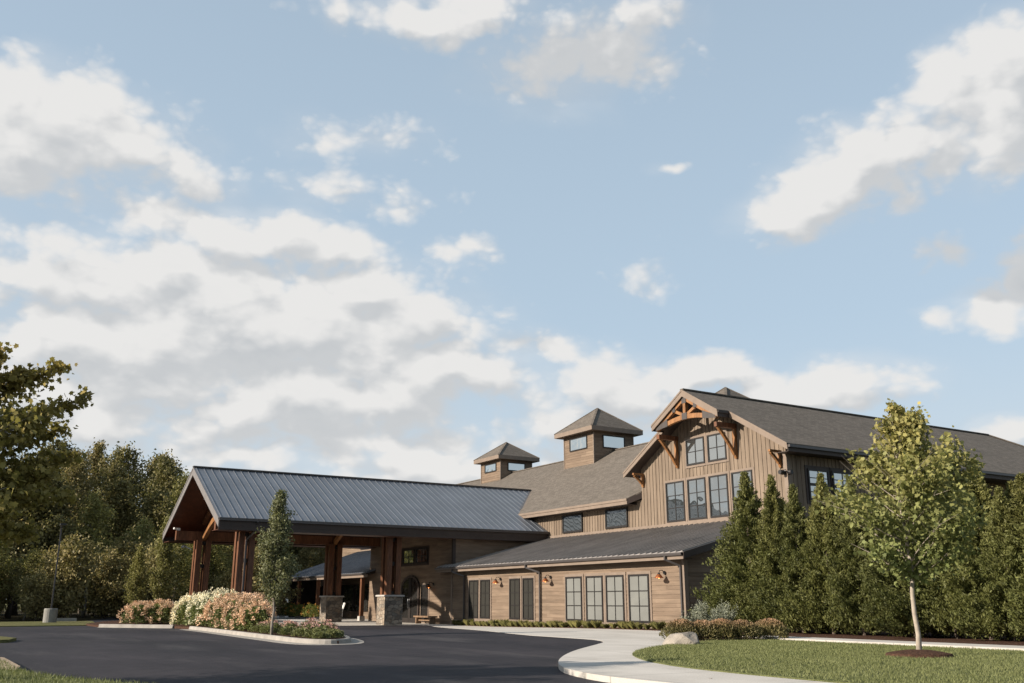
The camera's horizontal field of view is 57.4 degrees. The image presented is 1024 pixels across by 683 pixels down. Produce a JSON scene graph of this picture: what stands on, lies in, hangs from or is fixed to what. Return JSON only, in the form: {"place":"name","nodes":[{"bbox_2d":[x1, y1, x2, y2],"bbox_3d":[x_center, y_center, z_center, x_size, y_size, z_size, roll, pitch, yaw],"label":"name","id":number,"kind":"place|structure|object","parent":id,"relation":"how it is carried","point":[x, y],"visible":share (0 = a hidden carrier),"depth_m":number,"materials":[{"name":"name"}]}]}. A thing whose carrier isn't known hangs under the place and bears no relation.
{"place":"outdoors","nodes":[
{"label":"outdoors","id":0,"kind":"place"},
{"bbox_2d":[0,621,94,626],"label":"back lawn","id":1,"kind":"structure","parent":0,"point":[41,623],"depth_m":55.59,"materials":[{"name":"green plant"}]},
{"bbox_2d":[43,523,66,622],"bbox_3d":[-28.775,14.613,59.044,0.800,6.080,1.400,9,-18,-30],"label":"street lamp","id":2,"kind":"object","parent":1,"relation":"on","point":[50,615],"visible":0.91,"depth_m":58.50,"materials":[{"name":"concrete"}]},
{"bbox_2d":[0,659,153,682],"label":"verge","id":3,"kind":"structure","parent":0,"point":[7,681],"depth_m":14.93,"materials":[{"name":"green plant"}]},
{"bbox_2d":[0,341,93,547],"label":"maple tree","id":4,"kind":"object","parent":3,"relation":"on","point":[22,428],"visible":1,"depth_m":16.09,"materials":[{"name":"green plant"}]},
{"bbox_2d":[0,610,284,621],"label":"forest floor","id":5,"kind":"structure","parent":0,"point":[27,619],"depth_m":80.07,"materials":[{"name":"green plant"}]},
{"bbox_2d":[0,570,15,618],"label":"understorey shrub","id":6,"kind":"object","parent":5,"relation":"on","point":[2,598],"visible":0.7,"depth_m":68.81,"materials":[{"name":"green plant"}]},
{"bbox_2d":[0,537,19,596],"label":"airy tree","id":7,"kind":"object","parent":5,"relation":"on","point":[6,567],"visible":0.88,"depth_m":68.49,"materials":[{"name":"green plant"}]},
{"bbox_2d":[0,523,29,616],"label":"understorey shrub","id":8,"kind":"object","parent":5,"relation":"on","point":[14,547],"visible":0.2,"depth_m":75.11,"materials":[{"name":"green plant"}]},
{"bbox_2d":[10,548,46,619],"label":"airy tree","id":9,"kind":"object","parent":5,"relation":"on","point":[35,558],"visible":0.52,"depth_m":68.76,"materials":[{"name":"green plant"}]},
{"bbox_2d":[7,450,51,615],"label":"broadleaf tree","id":10,"kind":"object","parent":5,"relation":"on","point":[14,610],"visible":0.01,"depth_m":91.31,"materials":[{"name":"green plant"}]},
{"bbox_2d":[17,544,53,618],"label":"understorey shrub","id":11,"kind":"object","parent":5,"relation":"on","point":[45,555],"visible":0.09,"depth_m":71.71,"materials":[{"name":"green plant"}]},
{"bbox_2d":[10,569,62,620],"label":"understorey shrub","id":12,"kind":"object","parent":5,"relation":"on","point":[36,586],"visible":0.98,"depth_m":66.11,"materials":[{"name":"green plant"}]},
{"bbox_2d":[1,475,72,617],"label":"broadleaf tree","id":13,"kind":"object","parent":5,"relation":"on","point":[26,513],"visible":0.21,"depth_m":77.14,"materials":[{"name":"green plant"}]},
{"bbox_2d":[13,468,86,617],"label":"broadleaf tree","id":14,"kind":"object","parent":5,"relation":"on","point":[63,512],"visible":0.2,"depth_m":78.80,"materials":[{"name":"green plant"}]},
{"bbox_2d":[28,559,78,617],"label":"understorey shrub","id":15,"kind":"object","parent":5,"relation":"on","point":[51,581],"visible":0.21,"depth_m":68.41,"materials":[{"name":"green plant"}]},
{"bbox_2d":[37,436,90,518],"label":"broadleaf tree","id":16,"kind":"object","parent":5,"relation":"on","point":[51,447],"visible":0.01,"depth_m":105.99,"materials":[{"name":"green plant"}]},
{"bbox_2d":[33,529,106,617],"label":"understorey shrub","id":17,"kind":"object","parent":5,"relation":"on","point":[71,551],"visible":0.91,"depth_m":68.30,"materials":[{"name":"green plant"}]},
{"bbox_2d":[57,448,101,615],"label":"birch tree","id":18,"kind":"object","parent":5,"relation":"on","point":[80,469],"visible":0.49,"depth_m":90.05,"materials":[{"name":"green plant"}]},
{"bbox_2d":[78,437,108,613],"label":"birch tree","id":19,"kind":"object","parent":5,"relation":"on","point":[99,447],"visible":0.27,"depth_m":112.55,"materials":[{"name":"green plant"}]},
{"bbox_2d":[78,550,111,616],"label":"understorey shrub","id":20,"kind":"object","parent":5,"relation":"on","point":[90,605],"visible":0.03,"depth_m":82.74,"materials":[{"name":"green plant"}]},
{"bbox_2d":[68,489,123,617],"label":"airy tree","id":21,"kind":"object","parent":5,"relation":"on","point":[101,515],"visible":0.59,"depth_m":81.24,"materials":[{"name":"green plant"}]},
{"bbox_2d":[72,458,130,614],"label":"tree","id":22,"kind":"object","parent":5,"relation":"on","point":[113,472],"visible":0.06,"depth_m":100.22,"materials":[{"name":"green plant"}]},
{"bbox_2d":[83,544,132,618],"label":"understorey shrub","id":23,"kind":"object","parent":5,"relation":"on","point":[103,581],"visible":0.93,"depth_m":72.81,"materials":[{"name":"green plant"}]},
{"bbox_2d":[79,472,144,615],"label":"broadleaf tree","id":24,"kind":"object","parent":5,"relation":"on","point":[122,499],"visible":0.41,"depth_m":91.49,"materials":[{"name":"green plant"}]},
{"bbox_2d":[76,441,150,559],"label":"broadleaf tree","id":25,"kind":"object","parent":5,"relation":"on","point":[131,467],"visible":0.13,"depth_m":110.58,"materials":[{"name":"green plant"}]},
{"bbox_2d":[101,575,131,618],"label":"understorey shrub","id":26,"kind":"object","parent":5,"relation":"on","point":[121,605],"visible":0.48,"depth_m":72.77,"materials":[{"name":"green plant"}]},
{"bbox_2d":[91,530,152,617],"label":"understorey shrub","id":27,"kind":"object","parent":5,"relation":"on","point":[124,546],"visible":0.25,"depth_m":78.80,"materials":[{"name":"green plant"}]},
{"bbox_2d":[106,487,174,554],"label":"broadleaf tree","id":28,"kind":"object","parent":5,"relation":"on","point":[158,511],"visible":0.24,"depth_m":91.53,"materials":[{"name":"green plant"}]},
{"bbox_2d":[124,515,159,557],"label":"airy tree","id":29,"kind":"object","parent":5,"relation":"on","point":[142,530],"visible":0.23,"depth_m":83.00,"materials":[{"name":"green plant"}]},
{"bbox_2d":[116,537,181,603],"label":"understorey shrub","id":30,"kind":"object","parent":5,"relation":"on","point":[151,560],"visible":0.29,"depth_m":73.79,"materials":[{"name":"green plant"}]},
{"bbox_2d":[132,448,186,539],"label":"broadleaf tree","id":31,"kind":"object","parent":5,"relation":"on","point":[151,465],"visible":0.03,"depth_m":115.12,"materials":[{"name":"green plant"}]},
{"bbox_2d":[134,452,187,517],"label":"broadleaf tree","id":32,"kind":"object","parent":5,"relation":"on","point":[167,471],"visible":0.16,"depth_m":100.91,"materials":[{"name":"green plant"}]},
{"bbox_2d":[168,471,188,509],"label":"airy tree","id":33,"kind":"object","parent":5,"relation":"on","point":[182,483],"visible":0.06,"depth_m":96.20,"materials":[{"name":"green plant"}]},
{"bbox_2d":[209,544,232,589],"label":"airy tree","id":34,"kind":"object","parent":5,"relation":"on","point":[217,551],"visible":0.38,"depth_m":81.90,"materials":[{"name":"green plant"}]},
{"bbox_2d":[241,546,292,601],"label":"understorey shrub","id":35,"kind":"object","parent":5,"relation":"on","point":[257,562],"visible":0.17,"depth_m":77.45,"materials":[{"name":"green plant"}]},
{"bbox_2d":[297,547,321,568],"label":"birch tree","id":36,"kind":"object","parent":5,"relation":"on","point":[310,556],"visible":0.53,"depth_m":101.54,"materials":[{"name":"green plant"}]},
{"bbox_2d":[0,616,607,682],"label":"driveway","id":37,"kind":"structure","parent":0,"point":[406,654],"depth_m":22.94,"materials":[{"name":"grey asphalt"}]},
{"bbox_2d":[97,624,174,627],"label":"kerb","id":38,"kind":"structure","parent":37,"relation":"on","point":[131,626],"depth_m":47.80,"materials":[{"name":"concrete"}]},
{"bbox_2d":[167,543,200,603],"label":"airy tree","id":39,"kind":"object","parent":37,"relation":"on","point":[182,571],"visible":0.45,"depth_m":76.79,"materials":[{"name":"green plant"}]},
{"bbox_2d":[86,620,343,643],"bbox_3d":[-15.761,14.561,47.531,8.700,0.189,42.700,9,-18,-30],"label":"island bed","id":40,"kind":"object","parent":37,"relation":"on","point":[177,626],"visible":0.28,"depth_m":46.87,"materials":[{"name":"brown soil"}]},
{"bbox_2d":[116,600,156,623],"bbox_3d":[-20.695,14.921,51.493,1.993,1.330,1.892,11,-19,-35],"label":"hydrangea shrub","id":41,"kind":"object","parent":40,"relation":"on","point":[137,610],"visible":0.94,"depth_m":51.18,"materials":[{"name":"green plant"}]},
{"bbox_2d":[121,545,151,605],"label":"columnar tree","id":42,"kind":"object","parent":40,"relation":"on","point":[137,572],"visible":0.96,"depth_m":63.65,"materials":[{"name":"green plant"}]},
{"bbox_2d":[142,598,177,623],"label":"hydrangea shrub","id":43,"kind":"object","parent":40,"relation":"on","point":[159,607],"visible":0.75,"depth_m":51.39,"materials":[{"name":"green plant"}]},
{"bbox_2d":[146,514,180,599],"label":"columnar tree","id":44,"kind":"object","parent":40,"relation":"on","point":[166,561],"visible":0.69,"depth_m":65.26,"materials":[{"name":"green plant"}]},
{"bbox_2d":[169,592,209,624],"bbox_3d":[-16.566,14.039,49.020,2.514,1.723,2.577,4,-16,-15],"label":"hydrangea shrub","id":45,"kind":"object","parent":40,"relation":"on","point":[180,615],"visible":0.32,"depth_m":48.26,"materials":[{"name":"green plant"}]},
{"bbox_2d":[182,591,220,625],"bbox_3d":[-15.063,13.440,47.025,2.712,1.813,2.646,9,-18,-30],"label":"hydrangea shrub","id":46,"kind":"object","parent":40,"relation":"on","point":[195,608],"visible":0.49,"depth_m":46.44,"materials":[{"name":"white plant"}]},
{"bbox_2d":[195,593,236,626],"bbox_3d":[-13.666,12.695,44.066,2.491,1.663,2.365,-2,-16,9],"label":"hydrangea shrub","id":47,"kind":"object","parent":40,"relation":"on","point":[207,605],"visible":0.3,"depth_m":43.80,"materials":[{"name":"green plant"}]},
{"bbox_2d":[207,593,255,628],"bbox_3d":[-12.539,12.199,42.283,2.365,1.663,2.491,-13,-20,40],"label":"hydrangea shrub","id":48,"kind":"object","parent":40,"relation":"on","point":[216,619],"visible":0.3,"depth_m":41.96,"materials":[{"name":"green plant"}]},
{"bbox_2d":[220,595,267,629],"bbox_3d":[-11.441,11.787,40.572,2.176,1.530,2.292,8,-17,-26],"label":"hydrangea shrub","id":49,"kind":"object","parent":40,"relation":"on","point":[242,601],"visible":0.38,"depth_m":40.46,"materials":[{"name":"pink plant"}]},
{"bbox_2d":[229,600,276,630],"bbox_3d":[-10.819,11.487,39.084,1.943,1.297,1.844,2,-16,-8],"label":"hydrangea shrub","id":50,"kind":"object","parent":40,"relation":"on","point":[249,615],"visible":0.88,"depth_m":38.80,"materials":[{"name":"pink plant"}]},
{"bbox_2d":[255,489,302,634],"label":"columnar tree","id":51,"kind":"object","parent":40,"relation":"on","point":[275,544],"visible":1,"depth_m":34.98,"materials":[{"name":"green plant"}]},
{"bbox_2d":[212,569,231,592],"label":"understorey shrub","id":52,"kind":"object","parent":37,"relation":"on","point":[226,580],"visible":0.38,"depth_m":77.35,"materials":[{"name":"green plant"}]},
{"bbox_2d":[180,626,363,644],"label":"kerb","id":53,"kind":"structure","parent":37,"relation":"on","point":[347,640],"depth_m":32.18,"materials":[{"name":"concrete"}]},
{"bbox_2d":[0,0,1023,501],"label":"sky","id":54,"kind":"structure","parent":0,"point":[406,240],"materials":[{"name":"blue"}]},
{"bbox_2d":[274,616,830,682],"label":"walkway","id":55,"kind":"structure","parent":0,"point":[611,658],"depth_m":19.74,"materials":[{"name":"concrete"}]},
{"bbox_2d":[275,572,303,613],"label":"understorey shrub","id":56,"kind":"object","parent":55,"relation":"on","point":[287,598],"visible":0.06,"depth_m":80.77,"materials":[{"name":"green plant"}]},
{"bbox_2d":[632,638,1023,682],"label":"lawn","id":57,"kind":"structure","parent":0,"point":[788,677],"depth_m":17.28,"materials":[{"name":"green plant"}]},
{"bbox_2d":[662,632,698,644],"bbox_3d":[4.871,8.655,26.797,1.068,0.605,0.794,-13,-16,21],"label":"boulder","id":58,"kind":"object","parent":57,"relation":"on","point":[689,638],"visible":0.55,"depth_m":26.58,"materials":[{"name":"beige stone"}]},
{"bbox_2d":[812,398,993,649],"bbox_3d":[9.086,4.295,21.803,3.890,5.998,4.619,-6,-17,20],"label":"maple tree","id":59,"kind":"object","parent":57,"relation":"on","point":[921,479],"visible":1,"depth_m":21.23,"materials":[{"name":"green plant"}]},
{"bbox_2d":[885,649,954,657],"bbox_3d":[9.069,6.963,20.842,1.520,0.190,1.520,9,-18,-30],"label":"mulch ring","id":60,"kind":"object","parent":57,"relation":"on","point":[915,653],"visible":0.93,"depth_m":20.42,"materials":[{"name":"brown soil"}]},
{"bbox_2d":[698,627,1023,645],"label":"planting bed","id":61,"kind":"object","parent":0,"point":[927,638],"visible":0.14,"depth_m":31.54,"materials":[{"name":"brown soil"}]},
{"bbox_2d":[659,618,700,638],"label":"barberry shrub","id":62,"kind":"object","parent":61,"relation":"on","point":[676,626],"visible":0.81,"depth_m":29.52,"materials":[{"name":"green plant"}]},
{"bbox_2d":[681,619,722,639],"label":"barberry shrub","id":63,"kind":"object","parent":61,"relation":"on","point":[700,624],"visible":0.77,"depth_m":29.44,"materials":[{"name":"green plant"}]},
{"bbox_2d":[678,598,738,621],"bbox_3d":[7.135,10.061,33.957,2.098,1.415,2.359,-9,-18,29],"label":"blue spruce shrub","id":64,"kind":"object","parent":61,"relation":"on","point":[703,614],"visible":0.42,"depth_m":33.57,"materials":[{"name":"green plant"}]},
{"bbox_2d":[702,618,743,639],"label":"barberry shrub","id":65,"kind":"object","parent":61,"relation":"on","point":[722,624],"visible":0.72,"depth_m":29.55,"materials":[{"name":"green plant"}]},
{"bbox_2d":[687,470,799,629],"bbox_3d":[9.520,8.741,39.013,4.710,6.676,5.148,0,-16,0],"label":"arborvitae tree","id":66,"kind":"object","parent":61,"relation":"on","point":[743,526],"visible":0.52,"depth_m":38.46,"materials":[{"name":"green plant"}]},
{"bbox_2d":[724,619,764,639],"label":"barberry shrub","id":67,"kind":"object","parent":61,"relation":"on","point":[748,631],"visible":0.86,"depth_m":29.67,"materials":[{"name":"brown plant"}]},
{"bbox_2d":[752,618,788,638],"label":"barberry shrub","id":68,"kind":"object","parent":61,"relation":"on","point":[781,630],"visible":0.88,"depth_m":30.01,"materials":[{"name":"brown plant"}]},
{"bbox_2d":[726,474,825,629],"bbox_3d":[10.550,8.409,37.267,3.941,6.366,3.975,9,-18,-30],"label":"arborvitae tree","id":69,"kind":"object","parent":61,"relation":"on","point":[772,513],"visible":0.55,"depth_m":37.32,"materials":[{"name":"green plant"}]},
{"bbox_2d":[746,484,844,632],"bbox_3d":[11.326,8.417,36.388,3.757,5.879,3.614,9,-18,-30],"label":"arborvitae tree","id":70,"kind":"object","parent":61,"relation":"on","point":[791,537],"visible":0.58,"depth_m":36.28,"materials":[{"name":"green plant"}]},
{"bbox_2d":[775,471,871,633],"bbox_3d":[12.286,8.031,35.566,3.960,6.182,3.623,-11,-19,35],"label":"arborvitae tree","id":71,"kind":"object","parent":61,"relation":"on","point":[820,542],"visible":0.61,"depth_m":35.00,"materials":[{"name":"green plant"}]},
{"bbox_2d":[819,475,886,634],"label":"arborvitae tree","id":72,"kind":"object","parent":61,"relation":"on","point":[849,539],"visible":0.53,"depth_m":33.76,"materials":[{"name":"green plant"}]},
{"bbox_2d":[836,478,941,636],"bbox_3d":[13.783,7.618,33.414,4.313,5.852,4.059,18,-21,-42],"label":"arborvitae tree","id":73,"kind":"object","parent":61,"relation":"on","point":[864,592],"visible":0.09,"depth_m":32.90,"materials":[{"name":"green plant"}]},
{"bbox_2d":[854,489,955,637],"bbox_3d":[13.330,7.304,32.006,4.000,5.665,3.986,14,-21,-41],"label":"arborvitae tree","id":74,"kind":"object","parent":61,"relation":"on","point":[888,622],"visible":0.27,"depth_m":31.16,"materials":[{"name":"green plant"}]},
{"bbox_2d":[884,490,992,638],"bbox_3d":[14.484,7.076,31.407,4.119,5.776,3.663,0,-17,10],"label":"arborvitae tree","id":75,"kind":"object","parent":61,"relation":"on","point":[933,600],"visible":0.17,"depth_m":30.79,"materials":[{"name":"green plant"}]},
{"bbox_2d":[935,457,1011,640],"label":"arborvitae tree","id":76,"kind":"object","parent":61,"relation":"on","point":[981,492],"visible":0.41,"depth_m":29.55,"materials":[{"name":"green plant"}]},
{"bbox_2d":[944,486,1023,640],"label":"arborvitae tree","id":77,"kind":"object","parent":61,"relation":"on","point":[999,503],"visible":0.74,"depth_m":28.90,"materials":[{"name":"green plant"}]},
{"bbox_2d":[985,472,1023,640],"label":"arborvitae tree","id":78,"kind":"object","parent":61,"relation":"on","point":[1017,506],"visible":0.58,"depth_m":28.88,"materials":[{"name":"green plant"}]},
{"bbox_2d":[996,480,1018,638],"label":"arborvitae tree","id":79,"kind":"object","parent":61,"relation":"on","point":[1010,484],"visible":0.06,"depth_m":30.87,"materials":[{"name":"green plant"}]},
{"bbox_2d":[996,510,1023,633],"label":"arborvitae tree","id":80,"kind":"object","parent":61,"relation":"on","point":[1015,597],"visible":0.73,"depth_m":28.13,"materials":[{"name":"green plant"}]},
{"bbox_2d":[742,636,1023,650],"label":"walkway","id":81,"kind":"structure","parent":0,"point":[962,645],"depth_m":26.63,"materials":[{"name":"concrete"}]},
{"label":"ground","id":82,"kind":"structure","parent":0,"visible":0},
{"bbox_2d":[460,625,663,630],"bbox_3d":[1.583,14.930,48.838,1.750,0.240,20.800,9,-18,-30],"label":"foundation bed","id":83,"kind":"object","parent":82,"relation":"on","point":[579,627],"visible":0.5,"depth_m":45.22,"materials":[{"name":"brown soil"}]},
{"bbox_2d":[162,387,1023,628],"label":"lodge building","id":84,"kind":"structure","parent":82,"relation":"on","point":[606,520],"depth_m":56.78,"materials":[{"name":"brown wood"}]},
{"bbox_2d":[402,547,414,566],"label":"window","id":85,"kind":"structure","parent":84,"relation":"in","point":[408,553],"depth_m":65.42,"materials":[{"name":"grey"}]},
{"bbox_2d":[401,575,419,622],"bbox_3d":[-7.049,17.705,64.302,0.208,3.140,2.860,9,-18,-30],"label":"entrance door","id":86,"kind":"structure","parent":84,"relation":"in","point":[410,587],"depth_m":64.17,"materials":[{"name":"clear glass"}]},
{"bbox_2d":[415,546,428,565],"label":"window","id":87,"kind":"structure","parent":84,"relation":"in","point":[422,552],"depth_m":63.72,"materials":[{"name":"grey"}]},
{"bbox_2d":[420,583,429,623],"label":"window","id":88,"kind":"structure","parent":84,"relation":"in","point":[424,601],"depth_m":62.43,"materials":[{"name":"clear glass"}]},
{"bbox_2d":[468,578,479,619],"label":"window","id":89,"kind":"structure","parent":84,"relation":"in","point":[473,583],"depth_m":56.84,"materials":[{"name":"clear glass"}]},
{"bbox_2d":[479,577,491,619],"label":"window","id":90,"kind":"structure","parent":84,"relation":"in","point":[485,605],"depth_m":55.65,"materials":[{"name":"clear glass"}]},
{"bbox_2d":[509,576,521,620],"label":"window","id":91,"kind":"structure","parent":84,"relation":"in","point":[515,582],"depth_m":52.85,"materials":[{"name":"grey glass"}]},
{"bbox_2d":[522,576,535,621],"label":"window","id":92,"kind":"structure","parent":84,"relation":"in","point":[528,582],"depth_m":51.73,"materials":[{"name":"grey glass"}]},
{"bbox_2d":[562,513,582,533],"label":"window","id":93,"kind":"structure","parent":84,"relation":"in","point":[570,523],"depth_m":61.17,"materials":[{"name":"grey glass"}]},
{"bbox_2d":[564,574,584,621],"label":"window","id":94,"kind":"structure","parent":84,"relation":"in","point":[574,583],"depth_m":48.09,"materials":[{"name":"grey glass"}]},
{"bbox_2d":[584,573,605,623],"bbox_3d":[4.127,12.824,46.638,0.090,2.460,1.670,9,-18,-30],"label":"window","id":95,"kind":"structure","parent":84,"relation":"in","point":[594,582],"depth_m":46.63,"materials":[{"name":"grey glass"}]},
{"bbox_2d":[604,572,626,623],"bbox_3d":[5.000,12.439,45.255,0.090,2.460,1.670,9,-18,-30],"label":"window","id":96,"kind":"structure","parent":84,"relation":"in","point":[615,582],"depth_m":45.24,"materials":[{"name":"clear glass"}]},
{"bbox_2d":[605,507,628,528],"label":"window","id":97,"kind":"structure","parent":84,"relation":"in","point":[614,518],"depth_m":57.30,"materials":[{"name":"grey glass"}]},
{"bbox_2d":[627,571,652,624],"bbox_3d":[5.956,12.018,43.740,0.090,2.460,1.770,9,-18,-30],"label":"window","id":98,"kind":"structure","parent":84,"relation":"in","point":[639,588],"depth_m":43.71,"materials":[{"name":"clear glass"}]},
{"bbox_2d":[664,478,687,523],"bbox_3d":[9.256,9.067,52.912,0.090,2.500,1.810,9,-18,-30],"label":"window","id":99,"kind":"structure","parent":84,"relation":"in","point":[675,490],"depth_m":52.89,"materials":[{"name":"grey glass"}]},
{"bbox_2d":[684,434,706,468],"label":"window","id":100,"kind":"structure","parent":84,"relation":"in","point":[695,446],"depth_m":52.06,"materials":[{"name":"clear glass"}]},
{"bbox_2d":[686,474,708,521],"bbox_3d":[10.189,8.656,51.434,0.090,2.500,1.720,9,-18,-30],"label":"window","id":101,"kind":"structure","parent":84,"relation":"in","point":[696,486],"depth_m":51.41,"materials":[{"name":"clear glass"}]},
{"bbox_2d":[705,429,728,464],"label":"window","id":102,"kind":"structure","parent":84,"relation":"in","point":[716,446],"depth_m":50.70,"materials":[{"name":"clear glass"}]},
{"bbox_2d":[707,471,731,518],"bbox_3d":[11.080,8.264,50.022,0.090,2.500,1.690,9,-18,-30],"label":"window","id":103,"kind":"structure","parent":84,"relation":"in","point":[719,490],"depth_m":50.00,"materials":[{"name":"clear glass"}]},
{"bbox_2d":[729,467,755,515],"bbox_3d":[11.997,7.860,48.569,0.090,2.500,1.760,9,-18,-30],"label":"window","id":104,"kind":"structure","parent":84,"relation":"in","point":[735,475],"depth_m":49.04,"materials":[{"name":"clear glass"}]},
{"bbox_2d":[804,465,832,503],"bbox_3d":[15.504,7.257,47.185,1.870,1.920,0.100,9,-18,-30],"label":"window","id":105,"kind":"structure","parent":84,"relation":"in","point":[811,472],"depth_m":47.06,"materials":[{"name":"clear glass"}]},
{"bbox_2d":[830,468,855,503],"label":"window","id":106,"kind":"structure","parent":84,"relation":"in","point":[838,473],"depth_m":48.06,"materials":[{"name":"clear glass"}]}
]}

